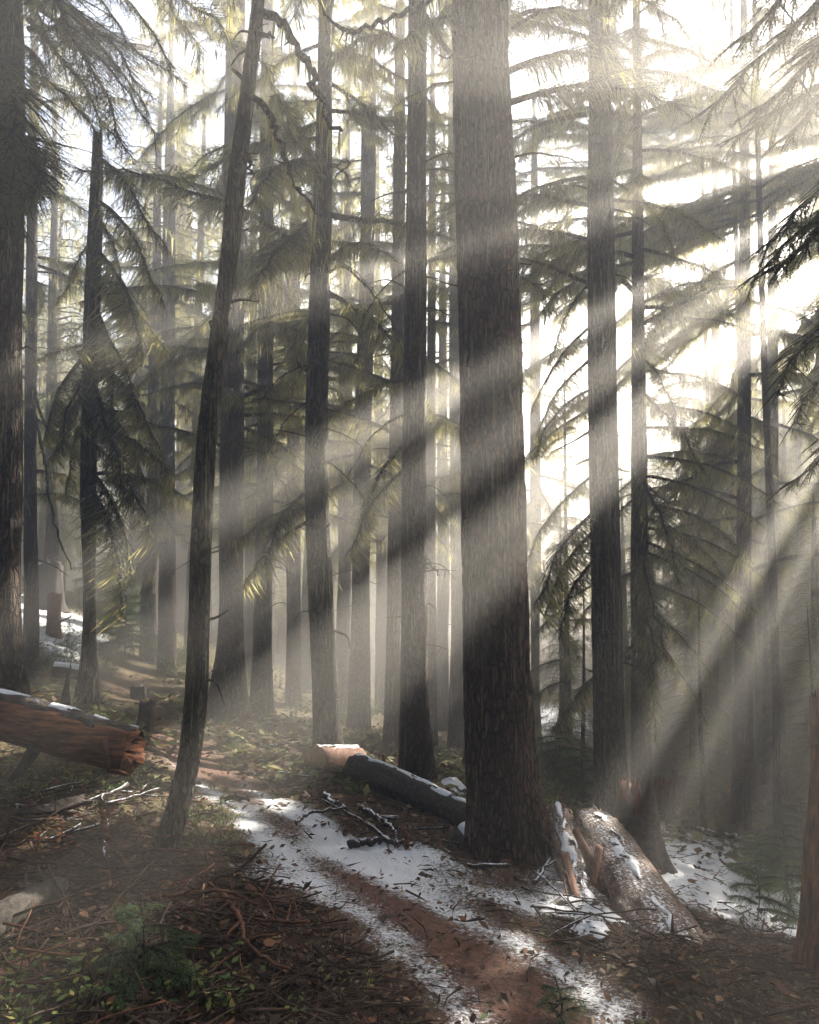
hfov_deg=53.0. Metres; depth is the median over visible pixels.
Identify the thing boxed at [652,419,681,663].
hazy conifer
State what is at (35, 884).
fallen stick
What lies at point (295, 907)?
fallen stick
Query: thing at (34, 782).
seedling
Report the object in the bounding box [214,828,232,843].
seedling
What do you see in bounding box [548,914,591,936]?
fallen stick
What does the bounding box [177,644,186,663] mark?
shrub
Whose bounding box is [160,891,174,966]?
fallen stick
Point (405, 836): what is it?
fallen branch
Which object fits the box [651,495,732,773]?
young conifer
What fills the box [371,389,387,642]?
hazy conifer
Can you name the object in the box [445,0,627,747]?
conifer
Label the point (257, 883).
fallen stick
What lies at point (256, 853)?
fallen stick
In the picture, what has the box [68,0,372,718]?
conifer
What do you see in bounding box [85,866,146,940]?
fallen stick
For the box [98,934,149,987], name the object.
fallen stick
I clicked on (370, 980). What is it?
seedling
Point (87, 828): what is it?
fallen stick
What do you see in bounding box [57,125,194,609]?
conifer
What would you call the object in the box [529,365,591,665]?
hazy conifer
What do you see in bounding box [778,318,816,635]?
young conifer
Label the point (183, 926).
fallen stick
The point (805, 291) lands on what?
conifer
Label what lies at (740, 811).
conifer
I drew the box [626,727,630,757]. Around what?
shrub
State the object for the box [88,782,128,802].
fallen stick
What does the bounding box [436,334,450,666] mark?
hazy conifer
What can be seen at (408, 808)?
fallen stick
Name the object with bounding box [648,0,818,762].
conifer
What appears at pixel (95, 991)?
seedling
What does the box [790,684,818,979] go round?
snag
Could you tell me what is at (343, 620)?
hazy conifer
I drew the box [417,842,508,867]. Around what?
fallen stick
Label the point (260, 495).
conifer
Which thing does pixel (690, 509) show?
hazy conifer
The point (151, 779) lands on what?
seedling
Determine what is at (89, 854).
fallen stick
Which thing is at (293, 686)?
conifer
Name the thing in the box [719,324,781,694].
young conifer
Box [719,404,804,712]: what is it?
young conifer
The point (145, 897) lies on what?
fallen stick
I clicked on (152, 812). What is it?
fallen stick
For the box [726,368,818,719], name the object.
young conifer
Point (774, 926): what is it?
fallen stick
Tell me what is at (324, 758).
sawn log
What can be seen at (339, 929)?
fallen stick
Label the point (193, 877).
fallen stick
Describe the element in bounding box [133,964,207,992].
seedling
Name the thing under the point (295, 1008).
seedling
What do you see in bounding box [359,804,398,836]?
fallen branch
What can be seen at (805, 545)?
young conifer
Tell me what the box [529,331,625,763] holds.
slim conifer
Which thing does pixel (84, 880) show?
fallen stick
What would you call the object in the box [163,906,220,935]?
fallen stick
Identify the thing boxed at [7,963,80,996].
fallen stick
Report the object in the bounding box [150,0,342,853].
leaning tree
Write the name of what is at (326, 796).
fallen branch
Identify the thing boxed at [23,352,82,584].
hazy conifer
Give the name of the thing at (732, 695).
young conifer
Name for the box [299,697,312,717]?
shrub
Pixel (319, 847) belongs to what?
trail
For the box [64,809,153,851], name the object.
fallen stick
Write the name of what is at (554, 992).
conifer sapling
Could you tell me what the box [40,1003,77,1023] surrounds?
seedling
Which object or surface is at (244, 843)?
fallen stick
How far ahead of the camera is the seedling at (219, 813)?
5.81 m
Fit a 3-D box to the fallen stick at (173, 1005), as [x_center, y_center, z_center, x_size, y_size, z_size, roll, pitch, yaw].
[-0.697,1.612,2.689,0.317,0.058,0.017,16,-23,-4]
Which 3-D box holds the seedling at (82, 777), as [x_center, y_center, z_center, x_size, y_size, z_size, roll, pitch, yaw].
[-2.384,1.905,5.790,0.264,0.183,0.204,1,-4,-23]
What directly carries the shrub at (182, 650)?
on the ground
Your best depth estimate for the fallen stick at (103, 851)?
4.63 m
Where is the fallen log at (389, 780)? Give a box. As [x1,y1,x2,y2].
[342,753,465,826]
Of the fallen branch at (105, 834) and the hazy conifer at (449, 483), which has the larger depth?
the hazy conifer at (449, 483)
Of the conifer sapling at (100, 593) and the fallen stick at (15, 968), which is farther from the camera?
the conifer sapling at (100, 593)
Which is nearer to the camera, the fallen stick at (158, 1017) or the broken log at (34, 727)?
the fallen stick at (158, 1017)
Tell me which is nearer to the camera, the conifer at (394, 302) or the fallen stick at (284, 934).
the fallen stick at (284, 934)
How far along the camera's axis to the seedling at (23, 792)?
5.50 m
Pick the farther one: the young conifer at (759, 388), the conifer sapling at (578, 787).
the young conifer at (759, 388)
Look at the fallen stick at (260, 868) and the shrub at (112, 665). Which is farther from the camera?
the shrub at (112, 665)
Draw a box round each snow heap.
[441,777,465,794]
[569,919,609,938]
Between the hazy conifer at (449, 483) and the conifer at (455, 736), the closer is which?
the conifer at (455, 736)
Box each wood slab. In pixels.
[560,850,579,898]
[572,828,593,864]
[590,843,602,886]
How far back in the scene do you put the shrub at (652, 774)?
13.64 m
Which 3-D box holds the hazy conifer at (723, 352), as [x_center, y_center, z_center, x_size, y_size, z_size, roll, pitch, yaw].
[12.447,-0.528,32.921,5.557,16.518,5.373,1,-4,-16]
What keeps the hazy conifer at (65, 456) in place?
on the ground
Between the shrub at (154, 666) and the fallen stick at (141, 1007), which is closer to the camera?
the fallen stick at (141, 1007)
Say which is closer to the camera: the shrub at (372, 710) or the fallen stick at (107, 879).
the fallen stick at (107, 879)
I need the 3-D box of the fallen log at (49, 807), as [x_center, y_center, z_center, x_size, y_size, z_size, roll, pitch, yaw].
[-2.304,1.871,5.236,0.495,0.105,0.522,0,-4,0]
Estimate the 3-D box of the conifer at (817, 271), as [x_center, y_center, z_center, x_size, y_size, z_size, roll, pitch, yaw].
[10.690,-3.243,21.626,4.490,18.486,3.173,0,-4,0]
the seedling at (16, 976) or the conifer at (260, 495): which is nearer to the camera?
the seedling at (16, 976)
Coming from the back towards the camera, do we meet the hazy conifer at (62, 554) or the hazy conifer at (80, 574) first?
the hazy conifer at (80, 574)
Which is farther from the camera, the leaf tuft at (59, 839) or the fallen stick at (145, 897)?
the leaf tuft at (59, 839)
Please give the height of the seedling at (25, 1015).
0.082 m
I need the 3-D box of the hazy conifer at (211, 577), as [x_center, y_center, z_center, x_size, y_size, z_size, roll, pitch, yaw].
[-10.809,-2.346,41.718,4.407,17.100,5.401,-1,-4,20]
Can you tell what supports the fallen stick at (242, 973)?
on the ground
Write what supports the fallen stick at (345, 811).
on the ground
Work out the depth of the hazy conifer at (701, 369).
29.16 m
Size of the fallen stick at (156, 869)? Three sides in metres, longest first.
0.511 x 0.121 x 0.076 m
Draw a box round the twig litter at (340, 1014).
[0,692,818,1023]
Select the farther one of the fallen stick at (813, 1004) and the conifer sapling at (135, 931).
the fallen stick at (813, 1004)
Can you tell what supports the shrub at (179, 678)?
on the ground
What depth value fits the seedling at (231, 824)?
5.75 m
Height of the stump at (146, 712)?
0.461 m
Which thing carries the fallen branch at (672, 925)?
on the split log at (630, 877)
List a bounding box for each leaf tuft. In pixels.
[24,827,44,851]
[46,817,81,851]
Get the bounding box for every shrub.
[30,640,76,683]
[39,636,66,661]
[40,647,79,684]
[44,617,81,652]
[60,636,80,657]
[97,651,114,673]
[97,652,123,676]
[152,662,172,682]
[161,656,186,683]
[177,634,186,663]
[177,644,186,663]
[177,645,186,665]
[226,689,261,714]
[290,697,304,716]
[291,692,306,706]
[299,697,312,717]
[341,705,347,724]
[370,665,374,682]
[371,699,379,719]
[535,729,552,750]
[536,731,561,750]
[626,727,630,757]
[629,767,659,783]
[652,731,673,759]
[652,766,710,793]
[663,754,707,791]
[678,750,705,779]
[726,774,751,800]
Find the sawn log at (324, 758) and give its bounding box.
[305,744,365,772]
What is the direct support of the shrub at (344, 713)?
on the ground
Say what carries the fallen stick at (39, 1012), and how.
on the ground
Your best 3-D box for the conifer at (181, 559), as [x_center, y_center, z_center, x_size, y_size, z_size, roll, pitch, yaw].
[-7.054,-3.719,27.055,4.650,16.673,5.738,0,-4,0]
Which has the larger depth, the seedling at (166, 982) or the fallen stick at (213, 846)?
the fallen stick at (213, 846)
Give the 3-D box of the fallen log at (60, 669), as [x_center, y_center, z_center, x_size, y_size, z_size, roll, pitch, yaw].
[-4.168,1.965,10.144,0.473,0.247,0.264,0,-4,0]
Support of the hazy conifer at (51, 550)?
on the ground
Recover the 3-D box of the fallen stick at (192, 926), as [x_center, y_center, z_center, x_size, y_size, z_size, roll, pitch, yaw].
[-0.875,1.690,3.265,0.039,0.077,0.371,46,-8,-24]
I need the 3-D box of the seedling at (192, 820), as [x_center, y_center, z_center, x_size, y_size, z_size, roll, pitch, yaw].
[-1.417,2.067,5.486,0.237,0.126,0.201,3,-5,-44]
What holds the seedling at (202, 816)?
on the ground
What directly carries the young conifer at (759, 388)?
on the ground
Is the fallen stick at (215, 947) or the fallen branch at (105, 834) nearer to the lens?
the fallen stick at (215, 947)
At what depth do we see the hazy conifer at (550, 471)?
49.56 m
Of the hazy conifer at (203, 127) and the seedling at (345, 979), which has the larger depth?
the hazy conifer at (203, 127)
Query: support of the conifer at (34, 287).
on the ground
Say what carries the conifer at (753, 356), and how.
on the ground
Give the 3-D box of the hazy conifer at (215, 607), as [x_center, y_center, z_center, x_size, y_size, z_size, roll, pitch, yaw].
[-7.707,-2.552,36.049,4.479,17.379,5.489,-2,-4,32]
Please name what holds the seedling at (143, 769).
on the ground
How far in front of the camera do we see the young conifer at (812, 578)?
12.37 m
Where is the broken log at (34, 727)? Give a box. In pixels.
[0,688,145,782]
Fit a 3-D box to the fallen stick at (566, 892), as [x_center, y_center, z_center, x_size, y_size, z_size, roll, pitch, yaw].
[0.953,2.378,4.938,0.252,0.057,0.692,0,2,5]
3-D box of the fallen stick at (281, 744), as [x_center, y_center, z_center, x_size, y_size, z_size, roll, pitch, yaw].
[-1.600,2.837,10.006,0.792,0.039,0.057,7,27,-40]
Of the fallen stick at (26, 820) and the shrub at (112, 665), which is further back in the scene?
the shrub at (112, 665)
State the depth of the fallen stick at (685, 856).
7.26 m
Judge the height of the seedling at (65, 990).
0.124 m
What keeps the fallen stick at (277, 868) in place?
on the ground
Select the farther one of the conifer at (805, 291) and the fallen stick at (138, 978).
the conifer at (805, 291)
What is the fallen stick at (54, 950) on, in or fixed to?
on the ground
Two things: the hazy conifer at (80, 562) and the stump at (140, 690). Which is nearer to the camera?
the stump at (140, 690)
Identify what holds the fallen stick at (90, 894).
on the ground
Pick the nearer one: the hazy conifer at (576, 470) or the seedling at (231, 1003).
the seedling at (231, 1003)
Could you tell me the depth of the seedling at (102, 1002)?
2.62 m
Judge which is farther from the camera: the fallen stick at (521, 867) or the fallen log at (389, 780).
the fallen log at (389, 780)
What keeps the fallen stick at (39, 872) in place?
on the ground
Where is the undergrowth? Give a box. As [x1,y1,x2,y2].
[21,574,809,870]
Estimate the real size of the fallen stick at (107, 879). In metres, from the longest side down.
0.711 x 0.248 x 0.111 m
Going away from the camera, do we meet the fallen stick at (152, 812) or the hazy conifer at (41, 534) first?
the fallen stick at (152, 812)
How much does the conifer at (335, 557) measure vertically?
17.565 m
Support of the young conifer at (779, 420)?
on the ground
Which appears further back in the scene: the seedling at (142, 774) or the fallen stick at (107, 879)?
the seedling at (142, 774)
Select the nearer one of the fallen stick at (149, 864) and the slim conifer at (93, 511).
the fallen stick at (149, 864)
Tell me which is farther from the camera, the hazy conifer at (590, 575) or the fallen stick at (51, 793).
the hazy conifer at (590, 575)
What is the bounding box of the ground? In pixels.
[0,552,818,1023]
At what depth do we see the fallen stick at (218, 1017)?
2.63 m
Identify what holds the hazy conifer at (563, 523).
on the ground
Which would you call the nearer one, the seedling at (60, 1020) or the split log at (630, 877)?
the seedling at (60, 1020)
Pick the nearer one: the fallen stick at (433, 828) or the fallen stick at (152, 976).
the fallen stick at (152, 976)
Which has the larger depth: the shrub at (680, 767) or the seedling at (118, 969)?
the shrub at (680, 767)
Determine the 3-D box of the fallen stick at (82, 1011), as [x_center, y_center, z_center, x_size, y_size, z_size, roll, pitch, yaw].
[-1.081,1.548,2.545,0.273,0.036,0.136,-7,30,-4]
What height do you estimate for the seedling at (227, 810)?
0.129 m
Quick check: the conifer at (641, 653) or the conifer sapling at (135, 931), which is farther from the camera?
the conifer at (641, 653)
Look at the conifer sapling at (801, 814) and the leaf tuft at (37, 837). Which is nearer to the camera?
the leaf tuft at (37, 837)
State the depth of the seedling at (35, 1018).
2.52 m
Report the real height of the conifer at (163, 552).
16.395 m
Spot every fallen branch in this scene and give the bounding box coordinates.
[98,802,110,840]
[102,842,130,869]
[150,888,259,905]
[219,793,249,801]
[219,891,289,969]
[294,806,343,821]
[321,791,346,809]
[347,835,413,847]
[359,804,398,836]
[401,823,409,849]
[670,914,673,932]
[690,825,754,844]
[719,858,739,872]
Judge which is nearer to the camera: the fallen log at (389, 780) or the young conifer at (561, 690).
the fallen log at (389, 780)
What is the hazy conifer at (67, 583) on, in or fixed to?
on the ground
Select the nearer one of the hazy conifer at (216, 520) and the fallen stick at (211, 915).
the fallen stick at (211, 915)
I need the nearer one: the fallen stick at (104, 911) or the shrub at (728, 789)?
the fallen stick at (104, 911)
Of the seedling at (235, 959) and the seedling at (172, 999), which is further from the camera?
the seedling at (235, 959)
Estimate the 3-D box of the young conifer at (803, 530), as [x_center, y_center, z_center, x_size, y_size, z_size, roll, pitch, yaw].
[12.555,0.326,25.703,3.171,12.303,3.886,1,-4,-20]
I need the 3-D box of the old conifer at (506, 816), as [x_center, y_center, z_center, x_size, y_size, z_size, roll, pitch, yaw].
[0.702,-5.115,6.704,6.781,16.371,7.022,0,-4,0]
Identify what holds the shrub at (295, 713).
on the ground
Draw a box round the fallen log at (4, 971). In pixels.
[0,957,29,985]
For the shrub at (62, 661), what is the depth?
12.55 m
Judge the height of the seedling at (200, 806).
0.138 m
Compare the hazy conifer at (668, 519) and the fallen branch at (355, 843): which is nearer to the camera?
the fallen branch at (355, 843)
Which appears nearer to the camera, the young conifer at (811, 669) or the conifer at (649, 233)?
the young conifer at (811, 669)
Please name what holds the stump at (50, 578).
on the ground
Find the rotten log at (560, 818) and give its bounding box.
[545,801,596,900]
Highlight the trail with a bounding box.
[102,650,624,1023]
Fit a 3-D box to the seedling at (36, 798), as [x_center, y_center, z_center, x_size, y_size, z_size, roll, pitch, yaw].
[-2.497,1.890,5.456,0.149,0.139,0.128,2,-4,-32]
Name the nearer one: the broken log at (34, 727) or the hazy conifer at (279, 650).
the broken log at (34, 727)
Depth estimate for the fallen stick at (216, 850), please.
4.18 m
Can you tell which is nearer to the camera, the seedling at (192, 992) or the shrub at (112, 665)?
the seedling at (192, 992)
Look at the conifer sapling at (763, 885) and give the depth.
5.60 m
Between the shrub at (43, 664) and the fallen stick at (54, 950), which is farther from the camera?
the shrub at (43, 664)
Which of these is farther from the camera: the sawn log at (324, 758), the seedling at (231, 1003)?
the sawn log at (324, 758)
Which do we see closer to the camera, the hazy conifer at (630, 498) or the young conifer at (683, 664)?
the young conifer at (683, 664)
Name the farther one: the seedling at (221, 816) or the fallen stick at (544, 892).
the seedling at (221, 816)
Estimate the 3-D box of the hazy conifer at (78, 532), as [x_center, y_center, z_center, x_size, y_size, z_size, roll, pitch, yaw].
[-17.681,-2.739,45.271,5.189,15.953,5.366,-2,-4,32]
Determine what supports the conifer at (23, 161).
on the ground
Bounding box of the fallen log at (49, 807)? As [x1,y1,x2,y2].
[8,794,93,816]
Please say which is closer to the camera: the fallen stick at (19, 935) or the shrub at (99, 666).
the fallen stick at (19, 935)
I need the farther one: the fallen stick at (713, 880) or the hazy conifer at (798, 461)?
the hazy conifer at (798, 461)
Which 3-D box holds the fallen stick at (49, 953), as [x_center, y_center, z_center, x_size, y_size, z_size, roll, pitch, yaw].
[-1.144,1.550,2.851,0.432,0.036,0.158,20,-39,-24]
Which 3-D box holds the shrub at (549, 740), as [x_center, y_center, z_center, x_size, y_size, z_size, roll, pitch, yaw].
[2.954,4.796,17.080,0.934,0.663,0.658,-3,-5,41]
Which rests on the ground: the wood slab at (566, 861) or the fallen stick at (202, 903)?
the fallen stick at (202, 903)
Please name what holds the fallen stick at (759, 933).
on the ground
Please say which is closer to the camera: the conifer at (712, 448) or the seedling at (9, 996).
the seedling at (9, 996)
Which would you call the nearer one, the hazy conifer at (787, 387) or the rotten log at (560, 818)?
the rotten log at (560, 818)
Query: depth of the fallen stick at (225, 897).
3.45 m
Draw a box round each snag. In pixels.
[59,663,71,705]
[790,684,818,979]
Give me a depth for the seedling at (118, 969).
2.77 m
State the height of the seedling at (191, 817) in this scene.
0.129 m
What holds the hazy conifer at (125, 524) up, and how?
on the ground
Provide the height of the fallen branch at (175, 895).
0.078 m
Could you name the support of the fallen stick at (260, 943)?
on the ground
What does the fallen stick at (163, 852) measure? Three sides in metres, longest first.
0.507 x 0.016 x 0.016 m
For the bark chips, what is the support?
on the ground
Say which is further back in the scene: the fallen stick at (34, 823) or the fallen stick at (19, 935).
the fallen stick at (34, 823)
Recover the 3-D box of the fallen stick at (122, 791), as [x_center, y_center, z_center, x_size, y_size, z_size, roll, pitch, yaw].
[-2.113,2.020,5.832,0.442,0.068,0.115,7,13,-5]
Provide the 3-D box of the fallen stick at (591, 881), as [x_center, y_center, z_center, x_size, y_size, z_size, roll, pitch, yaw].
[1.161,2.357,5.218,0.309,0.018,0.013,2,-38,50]
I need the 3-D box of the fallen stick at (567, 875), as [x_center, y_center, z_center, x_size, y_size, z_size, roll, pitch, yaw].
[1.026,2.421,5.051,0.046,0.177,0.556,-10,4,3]
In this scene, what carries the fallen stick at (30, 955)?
on the ground
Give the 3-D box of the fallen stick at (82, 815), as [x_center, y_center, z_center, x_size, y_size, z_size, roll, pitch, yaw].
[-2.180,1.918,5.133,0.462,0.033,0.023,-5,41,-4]
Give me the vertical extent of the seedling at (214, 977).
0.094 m
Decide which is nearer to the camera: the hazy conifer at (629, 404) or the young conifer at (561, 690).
the young conifer at (561, 690)
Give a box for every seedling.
[0,949,26,992]
[0,953,41,968]
[0,975,28,1012]
[0,994,37,1023]
[0,997,17,1023]
[3,944,37,980]
[6,970,26,989]
[7,962,23,986]
[8,982,59,1005]
[11,991,60,1023]
[14,778,38,796]
[14,781,28,795]
[15,1004,57,1023]
[23,777,54,802]
[23,788,42,802]
[27,764,64,777]
[27,953,86,1005]
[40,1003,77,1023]
[41,960,88,993]
[42,937,122,973]
[46,758,73,778]
[51,762,79,776]
[52,767,90,791]
[52,993,93,1023]
[56,978,112,1010]
[66,967,109,1005]
[69,970,111,1001]
[83,948,121,980]
[85,770,105,789]
[93,778,114,792]
[93,958,127,986]
[98,991,122,1010]
[106,979,170,996]
[106,1002,133,1021]
[122,771,137,789]
[133,774,159,789]
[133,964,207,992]
[134,766,152,782]
[138,763,167,775]
[151,979,178,1005]
[182,940,243,971]
[187,810,198,823]
[187,813,219,826]
[187,969,230,1005]
[188,955,216,980]
[189,798,206,815]
[191,803,205,822]
[191,976,230,1007]
[194,822,212,839]
[201,831,227,848]
[203,957,227,983]
[206,985,243,1019]
[207,806,241,819]
[208,796,229,811]
[209,813,240,827]
[211,821,232,838]
[214,806,237,822]
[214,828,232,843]
[215,972,254,1012]
[220,802,235,818]
[224,812,238,826]
[232,955,265,984]
[279,989,311,1023]
[334,967,352,989]
[359,968,374,986]
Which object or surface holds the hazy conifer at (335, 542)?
on the ground
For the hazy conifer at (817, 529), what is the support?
on the ground
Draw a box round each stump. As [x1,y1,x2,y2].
[38,557,70,612]
[45,592,62,638]
[130,684,147,700]
[136,699,155,731]
[616,776,677,873]
[653,776,676,821]
[671,768,689,813]
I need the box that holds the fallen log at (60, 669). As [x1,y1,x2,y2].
[51,661,78,678]
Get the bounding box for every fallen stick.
[0,786,80,805]
[0,806,14,851]
[0,865,140,890]
[0,883,96,886]
[0,908,87,944]
[0,935,78,942]
[0,951,17,970]
[2,922,104,943]
[5,846,115,882]
[5,937,90,965]
[6,845,135,873]
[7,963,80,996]
[9,783,75,840]
[10,816,82,821]
[13,876,110,917]
[14,898,35,947]
[15,947,131,960]
[22,826,126,862]
[22,927,68,947]
[23,999,80,1020]
[31,922,83,967]
[37,864,45,880]
[40,774,108,792]
[40,994,104,1023]
[43,823,81,840]
[48,864,98,959]
[53,897,149,926]
[56,881,134,907]
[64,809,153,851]
[64,822,101,835]
[66,812,97,818]
[67,873,150,890]
[68,846,131,871]
[81,771,152,786]
[84,790,142,793]
[84,1000,164,1023]
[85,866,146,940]
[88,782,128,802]
[92,938,146,1023]
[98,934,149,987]
[99,970,166,1002]
[102,783,168,806]
[102,819,108,858]
[106,861,111,887]
[108,861,156,904]
[120,862,151,889]
[122,905,209,911]
[123,862,214,926]
[126,908,250,937]
[129,810,156,817]
[130,939,203,950]
[130,964,147,1002]
[131,1011,181,1023]
[132,775,155,788]
[133,907,263,917]
[137,835,197,865]
[140,855,175,881]
[142,979,165,1015]
[143,915,228,950]
[144,960,201,998]
[148,968,216,1003]
[148,995,229,1013]
[149,827,185,861]
[149,901,171,944]
[152,865,274,897]
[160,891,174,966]
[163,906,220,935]
[174,977,221,1020]
[183,903,200,959]
[184,827,254,846]
[187,896,233,935]
[192,862,220,896]
[193,824,238,862]
[196,823,208,863]
[198,865,233,887]
[198,883,223,927]
[206,923,256,975]
[206,999,251,1023]
[212,842,252,870]
[214,888,309,935]
[220,896,304,919]
[231,906,264,946]
[233,843,266,872]
[233,865,283,869]
[235,869,275,896]
[237,954,255,1005]
[242,918,301,941]
[249,737,299,738]
[249,881,301,912]
[250,981,327,1021]
[252,863,280,909]
[259,741,304,747]
[259,933,285,1002]
[265,771,312,776]
[277,969,313,989]
[285,900,293,924]
[292,892,298,928]
[294,917,355,966]
[317,798,381,830]
[363,822,389,838]
[367,815,398,817]
[372,797,448,822]
[384,803,423,808]
[406,826,449,830]
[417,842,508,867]
[429,836,460,844]
[509,859,556,873]
[521,886,602,908]
[530,905,664,934]
[532,857,556,884]
[536,872,575,910]
[540,883,657,915]
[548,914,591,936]
[549,876,573,910]
[564,870,574,897]
[575,876,611,891]
[589,930,653,943]
[601,915,631,948]
[644,943,684,978]
[672,842,704,857]
[694,873,730,885]
[694,918,737,926]
[704,951,759,962]
[720,901,747,936]
[729,930,785,935]
[744,906,786,939]
[757,916,792,935]
[765,993,818,1006]
[767,981,818,997]
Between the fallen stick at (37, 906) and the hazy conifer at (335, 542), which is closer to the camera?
the fallen stick at (37, 906)
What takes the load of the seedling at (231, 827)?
on the ground
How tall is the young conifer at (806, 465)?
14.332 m
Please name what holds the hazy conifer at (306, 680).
on the ground
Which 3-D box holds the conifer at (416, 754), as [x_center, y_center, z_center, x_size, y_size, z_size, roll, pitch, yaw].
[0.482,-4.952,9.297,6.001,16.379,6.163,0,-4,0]
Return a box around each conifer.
[0,0,290,696]
[21,213,128,590]
[21,220,63,556]
[21,247,106,567]
[21,288,96,574]
[22,5,149,678]
[22,48,142,562]
[22,157,107,560]
[22,225,75,539]
[23,0,256,665]
[23,294,81,574]
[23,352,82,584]
[30,129,191,709]
[54,0,298,677]
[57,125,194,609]
[64,364,120,568]
[65,0,561,746]
[65,361,77,584]
[66,383,108,591]
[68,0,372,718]
[79,278,158,613]
[81,198,175,604]
[97,375,175,579]
[99,67,244,623]
[101,50,286,649]
[105,336,160,601]
[117,156,218,633]
[125,0,383,717]
[135,1,389,707]
[157,307,218,630]
[175,49,337,686]
[204,337,218,590]
[210,204,337,665]
[210,314,304,647]
[210,348,277,638]
[210,384,276,624]
[211,454,244,601]
[216,96,387,692]
[226,0,678,786]
[240,0,540,748]
[244,0,460,733]
[244,425,302,655]
[251,31,447,722]
[253,37,405,598]
[277,223,375,650]
[282,0,714,870]
[285,99,450,714]
[331,5,458,752]
[335,88,551,731]
[336,257,375,663]
[337,388,387,657]
[337,392,375,624]
[345,5,584,752]
[370,358,450,669]
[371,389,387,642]
[404,0,780,821]
[427,273,450,679]
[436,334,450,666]
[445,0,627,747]
[448,523,450,645]
[512,0,818,795]
[513,105,730,475]
[515,100,694,574]
[522,360,563,674]
[524,433,558,672]
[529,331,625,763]
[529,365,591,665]
[529,382,590,670]
[530,444,580,636]
[532,483,590,756]
[545,377,626,664]
[551,581,592,777]
[571,434,630,644]
[578,188,698,709]
[585,448,672,751]
[588,559,630,781]
[589,370,675,635]
[590,353,683,647]
[617,0,800,765]
[619,0,818,831]
[619,376,682,645]
[622,0,756,801]
[625,87,752,723]
[645,47,818,695]
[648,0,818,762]
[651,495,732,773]
[652,187,793,694]
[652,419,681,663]
[654,0,818,842]
[656,462,722,711]
[657,326,755,696]
[657,398,754,733]
[658,362,700,633]
[667,327,755,649]
[669,582,735,832]
[677,534,732,755]
[681,0,818,785]
[685,0,818,502]
[701,407,785,748]
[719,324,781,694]
[719,346,808,674]
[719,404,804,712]
[719,508,755,723]
[721,378,810,724]
[721,475,798,758]
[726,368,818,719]
[728,101,818,501]
[729,36,818,125]
[751,74,818,300]
[752,322,818,699]
[753,495,809,803]
[762,481,818,794]
[764,491,818,832]
[777,102,818,260]
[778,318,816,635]
[778,332,818,705]
[778,397,816,711]
[780,320,813,533]
[781,367,817,542]
[786,601,818,852]
[787,364,818,564]
[787,437,818,766]
[788,425,818,658]
[789,479,818,750]
[794,455,818,706]
[798,427,818,631]
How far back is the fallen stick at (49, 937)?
3.04 m
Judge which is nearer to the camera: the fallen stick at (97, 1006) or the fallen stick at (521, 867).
the fallen stick at (97, 1006)
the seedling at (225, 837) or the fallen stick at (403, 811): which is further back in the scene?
the fallen stick at (403, 811)
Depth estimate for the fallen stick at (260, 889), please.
3.91 m
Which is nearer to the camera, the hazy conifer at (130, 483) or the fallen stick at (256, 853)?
the fallen stick at (256, 853)
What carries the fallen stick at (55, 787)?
on the ground
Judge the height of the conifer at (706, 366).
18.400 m
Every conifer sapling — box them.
[65,551,157,625]
[85,897,205,1011]
[96,594,175,663]
[532,975,590,1023]
[536,726,592,801]
[548,737,592,806]
[721,829,799,895]
[725,856,798,931]
[736,824,802,911]
[763,796,807,856]
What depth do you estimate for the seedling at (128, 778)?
6.05 m
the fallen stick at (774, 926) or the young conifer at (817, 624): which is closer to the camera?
the fallen stick at (774, 926)
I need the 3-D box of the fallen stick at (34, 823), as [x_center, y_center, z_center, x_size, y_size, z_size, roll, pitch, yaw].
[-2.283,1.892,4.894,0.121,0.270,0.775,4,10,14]
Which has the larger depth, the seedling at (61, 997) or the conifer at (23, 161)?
the conifer at (23, 161)
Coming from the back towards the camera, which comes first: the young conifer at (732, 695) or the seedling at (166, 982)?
the young conifer at (732, 695)
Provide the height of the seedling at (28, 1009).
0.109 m
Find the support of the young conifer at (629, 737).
on the ground
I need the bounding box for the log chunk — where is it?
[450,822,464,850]
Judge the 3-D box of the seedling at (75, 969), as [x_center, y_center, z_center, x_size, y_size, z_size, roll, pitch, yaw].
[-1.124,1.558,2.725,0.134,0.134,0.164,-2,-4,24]
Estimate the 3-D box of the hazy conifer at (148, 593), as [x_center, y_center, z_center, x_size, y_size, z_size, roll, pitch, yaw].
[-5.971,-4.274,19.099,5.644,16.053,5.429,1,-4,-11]
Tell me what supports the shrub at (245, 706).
on the ground
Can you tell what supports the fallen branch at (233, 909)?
on the ground
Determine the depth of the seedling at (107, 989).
2.66 m
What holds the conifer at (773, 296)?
on the ground
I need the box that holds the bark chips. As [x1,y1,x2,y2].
[0,696,818,1023]
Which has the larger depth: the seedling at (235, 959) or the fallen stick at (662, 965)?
the fallen stick at (662, 965)
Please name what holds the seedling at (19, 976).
on the ground
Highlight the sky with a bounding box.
[22,0,818,626]
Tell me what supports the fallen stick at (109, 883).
on the ground
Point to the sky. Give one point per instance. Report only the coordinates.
(520, 84)
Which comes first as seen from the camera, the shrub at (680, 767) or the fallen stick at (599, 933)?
the fallen stick at (599, 933)
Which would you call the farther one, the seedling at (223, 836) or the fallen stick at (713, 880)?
the fallen stick at (713, 880)
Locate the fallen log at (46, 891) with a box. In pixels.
[0,876,68,935]
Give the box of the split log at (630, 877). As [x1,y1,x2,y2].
[572,804,708,944]

